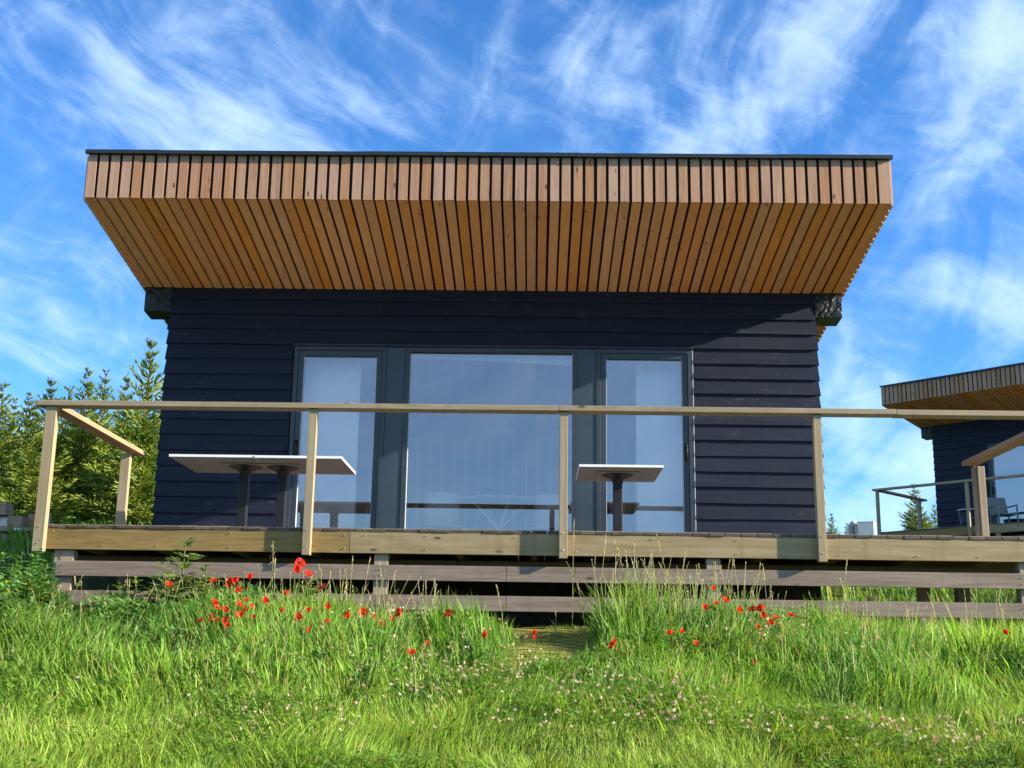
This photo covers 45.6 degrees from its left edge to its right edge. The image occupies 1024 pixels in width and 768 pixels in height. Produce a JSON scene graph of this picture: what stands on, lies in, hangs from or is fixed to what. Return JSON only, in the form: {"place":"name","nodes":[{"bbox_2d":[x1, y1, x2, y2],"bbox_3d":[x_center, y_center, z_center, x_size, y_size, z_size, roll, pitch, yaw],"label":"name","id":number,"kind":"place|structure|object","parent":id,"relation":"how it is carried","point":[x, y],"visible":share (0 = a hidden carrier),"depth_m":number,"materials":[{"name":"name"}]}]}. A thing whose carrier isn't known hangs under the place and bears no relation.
{"place":"outdoors","nodes":[
{"label":"outdoors","id":0,"kind":"place"},
{"bbox_2d":[0,505,1023,767],"bbox_3d":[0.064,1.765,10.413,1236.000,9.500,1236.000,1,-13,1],"label":"ground","id":1,"kind":"structure","parent":0,"point":[92,583],"depth_m":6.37,"materials":[{"name":"green plant"}]},
{"bbox_2d":[0,552,11,593],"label":"leafy weed","id":2,"kind":"object","parent":1,"relation":"on","point":[2,570],"visible":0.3,"depth_m":9.26,"materials":[{"name":"plant"}]},
{"bbox_2d":[1,533,18,541],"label":"plank","id":3,"kind":"object","parent":1,"relation":"on","point":[6,535],"visible":0.24,"depth_m":17.07,"materials":[{"name":"grey wood"}]},
{"bbox_2d":[0,527,33,531],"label":"plank","id":4,"kind":"object","parent":3,"relation":"on","point":[3,529],"visible":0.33,"depth_m":16.91,"materials":[{"name":"grey wood"}]},
{"bbox_2d":[0,516,28,526],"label":"plank","id":5,"kind":"object","parent":4,"relation":"on","point":[13,519],"visible":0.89,"depth_m":17.06,"materials":[{"name":"grey wood"}]},
{"bbox_2d":[0,502,13,515],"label":"plank","id":6,"kind":"object","parent":5,"relation":"on","point":[6,508],"visible":1,"depth_m":17.04,"materials":[{"name":"grey wood"}]},
{"bbox_2d":[26,514,51,534],"bbox_3d":[-6.707,1.996,17.273,0.340,0.300,0.033,-1,-13,7],"label":"plank","id":7,"kind":"object","parent":5,"relation":"on","point":[31,521],"visible":0.23,"depth_m":17.28,"materials":[{"name":"grey wood"}]},
{"bbox_2d":[0,398,23,450],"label":"spruce tree","id":8,"kind":"object","parent":1,"relation":"on","point":[14,408],"visible":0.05,"depth_m":25.20,"materials":[{"name":"green plant"}]},
{"bbox_2d":[0,564,27,616],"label":"leafy weed","id":9,"kind":"object","parent":1,"relation":"on","point":[7,586],"visible":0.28,"depth_m":8.92,"materials":[{"name":"plant"}]},
{"bbox_2d":[0,380,30,510],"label":"spruce tree","id":10,"kind":"object","parent":1,"relation":"on","point":[3,450],"visible":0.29,"depth_m":20.19,"materials":[{"name":"green plant"}]},
{"bbox_2d":[5,550,32,594],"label":"leafy weed","id":11,"kind":"object","parent":1,"relation":"on","point":[18,567],"visible":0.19,"depth_m":9.22,"materials":[{"name":"plant"}]},
{"bbox_2d":[1,567,38,619],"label":"leafy weed","id":12,"kind":"object","parent":1,"relation":"on","point":[31,581],"visible":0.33,"depth_m":8.92,"materials":[{"name":"plant"}]},
{"bbox_2d":[2,581,51,617],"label":"yellow flowers","id":13,"kind":"object","parent":1,"relation":"on","point":[17,598],"visible":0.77,"depth_m":8.41,"materials":[{"name":"plant"}]},
{"bbox_2d":[2,392,59,485],"bbox_3d":[-9.055,1.407,22.480,2.057,2.570,2.236,7,-15,-25],"label":"spruce tree","id":14,"kind":"object","parent":1,"relation":"on","point":[26,410],"visible":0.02,"depth_m":22.54,"materials":[{"name":"green plant"}]},
{"bbox_2d":[20,547,54,596],"bbox_3d":[-3.638,1.570,9.251,0.392,0.684,0.392,-10,-17,38],"label":"leafy weed","id":15,"kind":"object","parent":1,"relation":"on","point":[34,565],"visible":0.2,"depth_m":9.32,"materials":[{"name":"plant"}]},
{"bbox_2d":[1,376,86,524],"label":"spruce tree","id":16,"kind":"object","parent":1,"relation":"on","point":[49,391],"visible":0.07,"depth_m":20.79,"materials":[{"name":"green plant"}]},
{"bbox_2d":[0,404,88,523],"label":"spruce tree","id":17,"kind":"object","parent":1,"relation":"on","point":[27,480],"visible":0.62,"depth_m":18.90,"materials":[{"name":"green plant"}]},
{"bbox_2d":[30,561,63,616],"bbox_3d":[-3.449,1.599,8.965,0.369,0.588,0.391,2,-13,-5],"label":"leafy weed","id":18,"kind":"object","parent":1,"relation":"on","point":[43,588],"visible":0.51,"depth_m":8.97,"materials":[{"name":"plant"}]},
{"bbox_2d":[47,577,69,613],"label":"leafy weed","id":19,"kind":"object","parent":1,"relation":"on","point":[54,586],"visible":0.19,"depth_m":9.31,"materials":[{"name":"plant"}]},
{"bbox_2d":[56,589,71,615],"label":"leafy weed","id":20,"kind":"object","parent":1,"relation":"on","point":[62,603],"visible":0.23,"depth_m":9.00,"materials":[{"name":"plant"}]},
{"bbox_2d":[32,367,116,522],"bbox_3d":[-7.211,1.167,20.487,2.018,3.045,1.802,-9,-17,37],"label":"spruce tree","id":21,"kind":"object","parent":1,"relation":"on","point":[86,452],"visible":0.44,"depth_m":20.35,"materials":[{"name":"green plant"}]},
{"bbox_2d":[57,385,108,484],"bbox_3d":[-8.815,1.415,24.073,1.703,2.877,1.906,-5,-15,25],"label":"spruce tree","id":22,"kind":"object","parent":1,"relation":"on","point":[69,395],"visible":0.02,"depth_m":24.20,"materials":[{"name":"green plant"}]},
{"bbox_2d":[74,593,98,616],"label":"leafy weed","id":23,"kind":"object","parent":1,"relation":"on","point":[87,605],"visible":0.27,"depth_m":9.06,"materials":[{"name":"plant"}]},
{"bbox_2d":[65,368,143,522],"bbox_3d":[-7.445,1.194,22.013,2.236,3.040,2.057,9,-15,-30],"label":"spruce tree","id":24,"kind":"object","parent":1,"relation":"on","point":[106,397],"visible":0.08,"depth_m":22.01,"materials":[{"name":"green plant"}]},
{"bbox_2d":[94,581,129,619],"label":"leafy weed","id":25,"kind":"object","parent":1,"relation":"on","point":[119,587],"visible":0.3,"depth_m":9.00,"materials":[{"name":"plant"}]},
{"bbox_2d":[67,335,163,524],"bbox_3d":[-6.055,0.916,20.007,2.267,3.578,2.263,5,-14,-16],"label":"spruce tree","id":26,"kind":"object","parent":1,"relation":"on","point":[142,484],"visible":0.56,"depth_m":19.57,"materials":[{"name":"green plant"}]},
{"bbox_2d":[105,373,155,502],"bbox_3d":[-7.510,1.277,23.512,1.966,3.082,1.969,6,-14,-19],"label":"spruce tree","id":27,"kind":"object","parent":1,"relation":"on","point":[124,388],"visible":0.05,"depth_m":23.66,"materials":[{"name":"green plant"}]},
{"bbox_2d":[123,575,157,618],"bbox_3d":[-2.785,1.658,9.057,0.436,0.470,0.430,4,-14,-13],"label":"leafy weed","id":28,"kind":"object","parent":1,"relation":"on","point":[142,595],"visible":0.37,"depth_m":9.04,"materials":[{"name":"plant"}]},
{"bbox_2d":[133,377,163,503],"bbox_3d":[-7.084,1.327,24.470,2.057,3.026,2.236,-4,-14,19],"label":"spruce tree","id":29,"kind":"object","parent":1,"relation":"on","point":[161,389],"visible":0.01,"depth_m":24.61,"materials":[{"name":"green plant"}]},
{"bbox_2d":[124,561,188,626],"bbox_3d":[-2.570,1.587,8.876,0.458,0.581,0.471,-7,-15,31],"label":"leafy weed","id":30,"kind":"object","parent":1,"relation":"on","point":[162,593],"visible":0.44,"depth_m":8.89,"materials":[{"name":"plant"}]},
{"bbox_2d":[165,581,172,608],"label":"poppy","id":31,"kind":"object","parent":1,"relation":"on","point":[168,583],"visible":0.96,"depth_m":8.56,"materials":[{"name":"plant"}]},
{"bbox_2d":[157,537,201,603],"bbox_3d":[-2.469,1.523,9.150,0.509,0.750,0.496,1,-13,0],"label":"leafy weed","id":32,"kind":"object","parent":1,"relation":"on","point":[185,565],"visible":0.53,"depth_m":9.18,"materials":[{"name":"plant"}]},
{"bbox_2d":[168,584,195,609],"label":"leafy weed","id":33,"kind":"object","parent":1,"relation":"on","point":[179,597],"visible":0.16,"depth_m":8.99,"materials":[{"name":"plant"}]},
{"bbox_2d":[176,577,204,611],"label":"leafy weed","id":34,"kind":"object","parent":1,"relation":"on","point":[194,592],"visible":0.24,"depth_m":8.99,"materials":[{"name":"plant"}]},
{"bbox_2d":[190,564,221,597],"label":"leafy weed","id":35,"kind":"object","parent":1,"relation":"on","point":[202,568],"visible":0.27,"depth_m":9.11,"materials":[{"name":"plant"}]},
{"bbox_2d":[209,578,217,596],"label":"poppy","id":36,"kind":"object","parent":1,"relation":"on","point":[213,580],"visible":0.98,"depth_m":8.63,"materials":[{"name":"plant"}]},
{"bbox_2d":[212,599,219,627],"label":"poppy","id":37,"kind":"object","parent":1,"relation":"on","point":[214,601],"visible":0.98,"depth_m":8.27,"materials":[{"name":"plant"}]},
{"bbox_2d":[201,576,239,607],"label":"leafy weed","id":38,"kind":"object","parent":1,"relation":"on","point":[216,592],"visible":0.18,"depth_m":9.04,"materials":[{"name":"plant"}]},
{"bbox_2d":[222,616,228,640],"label":"poppy","id":39,"kind":"object","parent":1,"relation":"on","point":[224,619],"visible":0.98,"depth_m":8.00,"materials":[{"name":"plant"}]},
{"bbox_2d":[225,577,233,607],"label":"poppy","id":40,"kind":"object","parent":1,"relation":"on","point":[228,582],"visible":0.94,"depth_m":8.60,"materials":[{"name":"plant"}]},
{"bbox_2d":[235,611,243,617],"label":"poppy","id":41,"kind":"object","parent":1,"relation":"on","point":[240,613],"visible":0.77,"depth_m":8.05,"materials":[{"name":"plant"}]},
{"bbox_2d":[245,573,252,624],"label":"poppy","id":42,"kind":"object","parent":1,"relation":"on","point":[249,576],"visible":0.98,"depth_m":8.65,"materials":[{"name":"plant"}]},
{"bbox_2d":[263,596,268,615],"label":"poppy","id":43,"kind":"object","parent":1,"relation":"on","point":[266,599],"visible":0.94,"depth_m":8.29,"materials":[{"name":"plant"}]},
{"bbox_2d":[291,565,300,606],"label":"poppy","id":44,"kind":"object","parent":1,"relation":"on","point":[297,568],"visible":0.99,"depth_m":8.78,"materials":[{"name":"plant"}]},
{"bbox_2d":[295,612,301,622],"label":"poppy","id":45,"kind":"object","parent":1,"relation":"on","point":[299,615],"visible":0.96,"depth_m":8.05,"materials":[{"name":"plant"}]},
{"bbox_2d":[295,557,304,594],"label":"poppy","id":46,"kind":"object","parent":1,"relation":"on","point":[299,562],"visible":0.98,"depth_m":8.88,"materials":[{"name":"plant"}]},
{"bbox_2d":[288,576,322,617],"bbox_3d":[-1.474,1.645,8.895,0.398,0.504,0.408,5,-14,-17],"label":"leafy weed","id":47,"kind":"object","parent":1,"relation":"on","point":[313,590],"visible":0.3,"depth_m":8.87,"materials":[{"name":"plant"}]},
{"bbox_2d":[300,570,311,621],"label":"poppy","id":48,"kind":"object","parent":1,"relation":"on","point":[308,573],"visible":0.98,"depth_m":8.72,"materials":[{"name":"plant"}]},
{"bbox_2d":[347,556,354,606],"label":"grass stalk","id":49,"kind":"object","parent":1,"relation":"on","point":[351,575],"depth_m":9.14,"materials":[{"name":"plant"}]},
{"bbox_2d":[351,558,370,606],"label":"grass stalk","id":50,"kind":"object","parent":1,"relation":"on","point":[364,585],"depth_m":9.13,"materials":[{"name":"plant"}]},
{"bbox_2d":[359,607,367,615],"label":"poppy","id":51,"kind":"object","parent":1,"relation":"on","point":[363,609],"visible":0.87,"depth_m":8.11,"materials":[{"name":"plant"}]},
{"bbox_2d":[379,562,385,618],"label":"grass stalk","id":52,"kind":"object","parent":1,"relation":"on","point":[383,593],"depth_m":8.98,"materials":[{"name":"plant"}]},
{"bbox_2d":[394,608,401,643],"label":"poppy","id":53,"kind":"object","parent":1,"relation":"on","point":[398,611],"visible":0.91,"depth_m":8.09,"materials":[{"name":"plant"}]},
{"bbox_2d":[407,649,415,663],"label":"poppy","id":54,"kind":"object","parent":1,"relation":"on","point":[412,651],"visible":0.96,"depth_m":7.48,"materials":[{"name":"plant"}]},
{"bbox_2d":[444,609,452,641],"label":"poppy","id":55,"kind":"object","parent":1,"relation":"on","point":[449,612],"visible":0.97,"depth_m":8.09,"materials":[{"name":"plant"}]},
{"bbox_2d":[83,149,892,627],"bbox_3d":[-0.213,1.023,14.427,7.567,4.848,7.335,1,-13,1],"label":"cabin","id":56,"kind":"object","parent":1,"relation":"on","point":[721,279],"visible":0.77,"depth_m":12.67,"materials":[{"name":"black wood"}]},
{"bbox_2d":[296,358,361,527],"bbox_3d":[-1.963,0.657,13.072,0.621,2.410,0.009,1,-13,1],"label":"curtain","id":57,"kind":"object","parent":56,"relation":"hanging from","point":[332,380],"visible":0.42,"depth_m":13.09,"materials":[{"name":"fabric"}]},
{"bbox_2d":[285,346,387,528],"bbox_3d":[-1.840,0.689,12.765,0.990,2.232,0.176,1,-13,1],"label":"door","id":58,"kind":"structure","parent":56,"relation":"in","point":[301,353],"depth_m":12.83,"materials":[{"name":"grey metal"}]},
{"bbox_2d":[413,492,463,529],"bbox_3d":[-0.815,1.629,13.525,0.443,0.804,0.461,8,-15,-27],"label":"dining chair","id":59,"kind":"object","parent":56,"relation":"on","point":[440,509],"visible":0.71,"depth_m":13.40,"materials":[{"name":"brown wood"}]},
{"bbox_2d":[399,347,577,559],"bbox_3d":[-0.233,0.713,12.761,1.828,2.232,0.120,1,-13,1],"label":"window","id":60,"kind":"structure","parent":56,"relation":"in","point":[573,352],"depth_m":12.88,"materials":[{"name":"grey metal"}]},
{"bbox_2d":[411,354,571,365],"bbox_3d":[-0.211,-0.276,13.137,1.780,0.150,0.040,1,-13,1],"label":"blind cassette","id":61,"kind":"object","parent":56,"relation":"attached to","point":[546,360],"visible":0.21,"depth_m":13.11,"materials":[{"name":"white paint"}]},
{"bbox_2d":[458,495,538,532],"bbox_3d":[-0.150,1.718,13.767,1.160,0.784,1.160,1,-13,1],"label":"dining table","id":62,"kind":"object","parent":56,"relation":"on","point":[491,503],"visible":0.64,"depth_m":13.74,"materials":[{"name":"white paint"}]},
{"bbox_2d":[486,365,515,437],"bbox_3d":[-0.120,0.190,14.485,0.360,0.860,0.360,1,-13,1],"label":"pendant lamp","id":63,"kind":"object","parent":56,"relation":"hanging from","point":[501,427],"visible":0.98,"depth_m":14.35,"materials":[{"name":"black metal"}]},
{"bbox_2d":[529,494,570,533],"bbox_3d":[0.467,1.654,13.549,0.443,0.804,0.461,-7,-15,29],"label":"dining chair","id":64,"kind":"object","parent":56,"relation":"on","point":[546,510],"visible":0.43,"depth_m":13.43,"materials":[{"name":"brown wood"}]},
{"bbox_2d":[596,349,694,532],"bbox_3d":[1.384,0.724,12.703,1.013,2.232,0.176,1,-13,1],"label":"door","id":65,"kind":"structure","parent":56,"relation":"in","point":[602,355],"depth_m":12.76,"materials":[{"name":"grey metal"}]},
{"bbox_2d":[635,361,683,532],"bbox_3d":[1.586,0.696,13.003,0.521,2.410,0.009,1,-13,1],"label":"curtain","id":66,"kind":"object","parent":56,"relation":"hanging from","point":[660,498],"visible":0.52,"depth_m":13.01,"materials":[{"name":"fabric"}]},
{"bbox_2d":[0,603,1023,767],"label":"clover","id":67,"kind":"object","parent":1,"relation":"on","point":[366,751],"depth_m":6.41,"materials":[{"name":"green plant"}]},
{"bbox_2d":[0,567,1023,759],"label":"undergrowth","id":68,"kind":"object","parent":1,"relation":"on","point":[121,606],"visible":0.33,"depth_m":7.90,"materials":[{"name":"green plant"}]},
{"bbox_2d":[1,550,1022,704],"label":"seeding grass","id":69,"kind":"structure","parent":1,"relation":"on","point":[613,590],"depth_m":8.69,"materials":[{"name":"plant"}]},
{"bbox_2d":[45,524,1023,630],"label":"wooden deck","id":70,"kind":"structure","parent":1,"relation":"on","point":[922,564],"depth_m":9.54,"materials":[{"name":"brown wood"}]},
{"bbox_2d":[169,454,274,526],"bbox_3d":[-2.633,1.092,11.151,0.816,0.746,0.900,1,-13,1],"label":"cafe table","id":71,"kind":"object","parent":70,"relation":"on","point":[245,466],"visible":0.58,"depth_m":11.12,"materials":[{"name":"white metal"}]},
{"bbox_2d":[255,455,355,526],"bbox_3d":[-1.929,1.099,11.133,0.848,0.744,0.900,1,-13,1],"label":"cafe table","id":72,"kind":"object","parent":70,"relation":"on","point":[282,467],"visible":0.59,"depth_m":11.12,"materials":[{"name":"white metal"}]},
{"bbox_2d":[31,400,1023,562],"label":"deck railing","id":73,"kind":"object","parent":70,"relation":"on","point":[55,409],"visible":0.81,"depth_m":9.72,"materials":[{"name":"brown wood"}]},
{"bbox_2d":[576,464,663,530],"bbox_3d":[0.989,1.190,11.329,0.761,0.744,0.870,1,-13,1],"label":"cafe table","id":74,"kind":"object","parent":70,"relation":"on","point":[617,476],"visible":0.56,"depth_m":11.26,"materials":[{"name":"white metal"}]},
{"bbox_2d":[598,535,606,641],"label":"grass stalk","id":75,"kind":"object","parent":1,"relation":"on","point":[601,580],"depth_m":8.85,"materials":[{"name":"plant"}]},
{"bbox_2d":[608,638,616,663],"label":"poppy","id":76,"kind":"object","parent":1,"relation":"on","point":[612,642],"visible":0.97,"depth_m":7.59,"materials":[{"name":"plant"}]},
{"bbox_2d":[614,540,635,610],"bbox_3d":[0.879,1.530,8.982,0.252,0.770,0.071,-8,-16,33],"label":"grass stalk","id":77,"kind":"object","parent":1,"relation":"on","point":[622,569],"depth_m":9.06,"materials":[{"name":"plant"}]},
{"bbox_2d":[629,543,634,613],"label":"grass stalk","id":78,"kind":"object","parent":1,"relation":"on","point":[634,566],"depth_m":9.05,"materials":[{"name":"plant"}]},
{"bbox_2d":[703,604,708,639],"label":"poppy","id":79,"kind":"object","parent":1,"relation":"on","point":[706,606],"visible":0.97,"depth_m":8.14,"materials":[{"name":"plant"}]},
{"bbox_2d":[723,596,732,641],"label":"poppy","id":80,"kind":"object","parent":1,"relation":"on","point":[725,599],"visible":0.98,"depth_m":8.23,"materials":[{"name":"plant"}]},
{"bbox_2d":[737,606,742,641],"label":"poppy","id":81,"kind":"object","parent":1,"relation":"on","point":[739,608],"visible":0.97,"depth_m":8.10,"materials":[{"name":"plant"}]},
{"bbox_2d":[748,605,757,658],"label":"poppy","id":82,"kind":"object","parent":1,"relation":"on","point":[752,607],"visible":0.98,"depth_m":8.12,"materials":[{"name":"plant"}]},
{"bbox_2d":[756,604,763,632],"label":"poppy","id":83,"kind":"object","parent":1,"relation":"on","point":[759,607],"visible":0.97,"depth_m":8.12,"materials":[{"name":"plant"}]},
{"bbox_2d":[760,611,766,655],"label":"poppy","id":84,"kind":"object","parent":1,"relation":"on","point":[763,616],"visible":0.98,"depth_m":8.02,"materials":[{"name":"plant"}]},
{"bbox_2d":[768,618,773,660],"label":"poppy","id":85,"kind":"object","parent":1,"relation":"on","point":[771,621],"visible":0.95,"depth_m":7.89,"materials":[{"name":"plant"}]},
{"bbox_2d":[773,615,779,659],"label":"poppy","id":86,"kind":"object","parent":1,"relation":"on","point":[776,617],"visible":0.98,"depth_m":7.96,"materials":[{"name":"plant"}]},
{"bbox_2d":[787,612,796,651],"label":"poppy","id":87,"kind":"object","parent":1,"relation":"on","point":[791,614],"visible":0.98,"depth_m":8.02,"materials":[{"name":"plant"}]},
{"bbox_2d":[826,513,841,534],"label":"spruce tree","id":88,"kind":"object","parent":1,"relation":"on","point":[831,528],"visible":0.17,"depth_m":38.32,"materials":[{"name":"green plant"}]},
{"bbox_2d":[898,484,937,529],"bbox_3d":[12.656,4.436,38.326,1.886,2.711,1.685,3,-13,-8],"label":"spruce tree","id":89,"kind":"object","parent":1,"relation":"on","point":[911,524],"visible":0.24,"depth_m":38.28,"materials":[{"name":"green plant"}]},
{"bbox_2d":[926,505,937,528],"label":"spruce tree","id":90,"kind":"object","parent":1,"relation":"on","point":[934,518],"visible":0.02,"depth_m":40.33,"materials":[{"name":"green plant"}]},
{"bbox_2d":[879,362,1023,527],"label":"cabin","id":91,"kind":"object","parent":1,"relation":"on","point":[956,443],"visible":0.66,"depth_m":29.36,"materials":[{"name":"black"}]},
{"bbox_2d":[987,444,1023,523],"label":"door","id":92,"kind":"structure","parent":91,"relation":"in","point":[991,466],"depth_m":29.08,"materials":[{"name":"grey metal"}]},
{"bbox_2d":[881,521,1023,536],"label":"wooden deck","id":93,"kind":"structure","parent":1,"relation":"on","point":[1009,529],"depth_m":26.39,"materials":[{"name":"brown wood"}]},
{"bbox_2d":[872,474,1023,535],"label":"deck railing","id":94,"kind":"object","parent":93,"relation":"on","point":[919,501],"visible":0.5,"depth_m":27.36,"materials":[{"name":"brown wood"}]},
{"bbox_2d":[957,508,974,525],"bbox_3d":[10.563,3.179,28.053,0.550,0.570,0.550,1,-13,1],"label":"planter tub","id":95,"kind":"object","parent":93,"relation":"on","point":[962,513],"visible":0.43,"depth_m":27.92,"materials":[{"name":"black metal"}]},
{"bbox_2d":[987,497,1018,523],"bbox_3d":[11.194,2.987,27.783,0.510,0.861,0.538,2,-13,-6],"label":"patio chair","id":96,"kind":"object","parent":93,"relation":"on","point":[998,507],"visible":0.88,"depth_m":27.96,"materials":[{"name":"grey plastic"}]},
{"bbox_2d":[0,0,1023,534],"label":"sky","id":97,"kind":"structure","parent":0,"point":[936,87],"materials":[{"name":"blue"}]},
{"bbox_2d":[474,625,602,679],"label":"path","id":98,"kind":"structure","parent":0,"point":[558,644],"depth_m":8.79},
{"bbox_2d":[481,630,486,668],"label":"poppy","id":99,"kind":"object","parent":98,"relation":"on","point":[484,634],"visible":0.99,"depth_m":7.74,"materials":[{"name":"plant"}]},
{"bbox_2d":[496,585,503,634],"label":"grass stalk","id":100,"kind":"object","parent":98,"relation":"on","point":[501,612],"depth_m":8.80,"materials":[{"name":"plant"}]},
{"bbox_2d":[565,519,577,638],"bbox_3d":[0.444,1.466,9.152,0.029,0.916,0.285,10,-16,-34],"label":"grass stalk","id":101,"kind":"object","parent":98,"relation":"on","point":[572,588],"depth_m":9.12,"materials":[{"name":"plant"}]},
{"bbox_2d":[575,577,587,635],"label":"grass stalk","id":102,"kind":"object","parent":98,"relation":"on","point":[582,606],"depth_m":9.06,"materials":[{"name":"plant"}]},
{"bbox_2d":[848,520,875,534],"bbox_3d":[5.724,2.597,19.884,0.435,0.756,0.380,-4,-14,21],"label":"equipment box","id":103,"kind":"object","parent":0,"point":[862,528],"visible":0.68,"depth_m":19.77,"materials":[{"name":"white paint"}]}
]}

